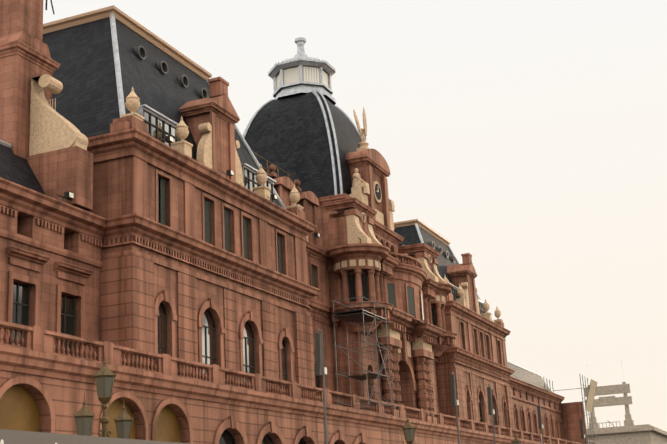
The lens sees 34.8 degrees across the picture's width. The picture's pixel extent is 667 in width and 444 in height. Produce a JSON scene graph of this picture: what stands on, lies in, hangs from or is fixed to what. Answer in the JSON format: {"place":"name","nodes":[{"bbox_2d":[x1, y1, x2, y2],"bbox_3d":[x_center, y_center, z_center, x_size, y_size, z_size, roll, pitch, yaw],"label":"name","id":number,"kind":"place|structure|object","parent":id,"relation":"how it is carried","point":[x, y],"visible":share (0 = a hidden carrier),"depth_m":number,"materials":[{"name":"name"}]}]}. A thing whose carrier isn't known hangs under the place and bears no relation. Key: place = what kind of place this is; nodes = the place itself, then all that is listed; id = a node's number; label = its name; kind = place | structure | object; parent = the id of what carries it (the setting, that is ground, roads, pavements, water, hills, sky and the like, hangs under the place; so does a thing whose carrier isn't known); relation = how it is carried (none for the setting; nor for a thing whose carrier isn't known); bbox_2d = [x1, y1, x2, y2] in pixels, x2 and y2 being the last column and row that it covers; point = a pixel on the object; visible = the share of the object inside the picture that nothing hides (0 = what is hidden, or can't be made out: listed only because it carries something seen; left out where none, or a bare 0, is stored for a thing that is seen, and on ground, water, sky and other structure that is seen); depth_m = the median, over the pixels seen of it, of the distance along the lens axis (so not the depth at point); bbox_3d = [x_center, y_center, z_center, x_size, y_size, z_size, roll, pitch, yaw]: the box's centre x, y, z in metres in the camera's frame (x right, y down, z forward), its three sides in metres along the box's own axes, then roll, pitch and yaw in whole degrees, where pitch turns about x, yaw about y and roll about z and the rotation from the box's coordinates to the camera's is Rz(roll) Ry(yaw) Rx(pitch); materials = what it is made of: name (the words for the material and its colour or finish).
{"place":"outdoors","nodes":[
{"label":"outdoors","id":0,"kind":"place"},
{"bbox_2d":[0,429,189,443],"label":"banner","id":1,"kind":"object","parent":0,"point":[17,437],"visible":1,"depth_m":27.89,"materials":[{"name":"grey"}]},
{"bbox_2d":[43,0,666,431],"label":"sky","id":2,"kind":"structure","parent":0,"point":[530,136],"materials":[{"name":"white"}]},
{"bbox_2d":[543,374,596,443],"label":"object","id":3,"kind":"structure","parent":0,"point":[591,396],"depth_m":155.86,"materials":[{"name":"grey"}]},
{"bbox_3d":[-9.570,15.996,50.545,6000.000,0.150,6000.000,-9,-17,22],"label":"ground","id":4,"kind":"structure","parent":0,"visible":0},
{"bbox_2d":[73,357,133,438],"bbox_3d":[-7.101,7.454,32.984,0.788,7.050,2.721,-9,-17,22],"label":"lamp","id":5,"kind":"object","parent":4,"relation":"on","point":[104,377],"visible":0.85,"depth_m":33.39,"materials":[{"name":"green metal"}]},
{"bbox_2d":[0,5,586,443],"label":"building","id":6,"kind":"structure","parent":4,"relation":"on","point":[180,283],"depth_m":61.34,"materials":[{"name":"orange stone"}]},
{"bbox_2d":[0,0,92,210],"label":"chimney","id":7,"kind":"object","parent":6,"relation":"on","point":[43,138],"visible":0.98,"depth_m":54.57,"materials":[{"name":"stone"}]},
{"bbox_2d":[56,135,360,242],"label":"floodlights","id":8,"kind":"object","parent":6,"relation":"on","point":[68,195],"visible":0.58,"depth_m":58.82,"materials":[{"name":"grey metal"}]},
{"bbox_2d":[243,37,456,423],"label":"domed tower","id":9,"kind":"structure","parent":6,"relation":"on","point":[301,127],"depth_m":90.50,"materials":[{"name":"stone"}]},
{"bbox_2d":[331,296,395,409],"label":"scaffold","id":10,"kind":"object","parent":6,"relation":"on","point":[362,315],"visible":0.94,"depth_m":75.33,"materials":[{"name":"grey metal"}]},
{"bbox_2d":[315,329,327,443],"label":"pole","id":11,"kind":"object","parent":4,"relation":"on","point":[320,369],"visible":1,"depth_m":54.41,"materials":[{"name":"grey metal"}]},
{"bbox_2d":[403,419,415,443],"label":"lamp","id":12,"kind":"object","parent":4,"relation":"on","point":[408,429],"visible":1,"depth_m":57.78,"materials":[{"name":"green metal"}]},
{"bbox_2d":[450,372,459,443],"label":"pole","id":13,"kind":"object","parent":4,"relation":"on","point":[454,401],"visible":1,"depth_m":75.39,"materials":[{"name":"grey metal"}]},
{"bbox_2d":[487,384,495,443],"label":"pole","id":14,"kind":"object","parent":4,"relation":"on","point":[490,407],"visible":1,"depth_m":84.21,"materials":[{"name":"grey metal"}]},
{"bbox_2d":[511,431,520,443],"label":"lamp","id":15,"kind":"object","parent":4,"relation":"on","point":[516,440],"visible":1,"depth_m":81.87,"materials":[{"name":"green metal"}]},
{"bbox_2d":[537,403,543,443],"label":"pole","id":16,"kind":"object","parent":4,"relation":"on","point":[540,424],"visible":1,"depth_m":99.96,"materials":[{"name":"grey metal"}]},
{"bbox_2d":[580,417,584,443],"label":"pole","id":17,"kind":"object","parent":4,"relation":"on","point":[582,429],"visible":1,"depth_m":119.19,"materials":[{"name":"grey metal"}]},
{"bbox_2d":[584,361,666,443],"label":"building","id":18,"kind":"structure","parent":4,"relation":"on","point":[629,432],"depth_m":187.31,"materials":[{"name":"concrete"}]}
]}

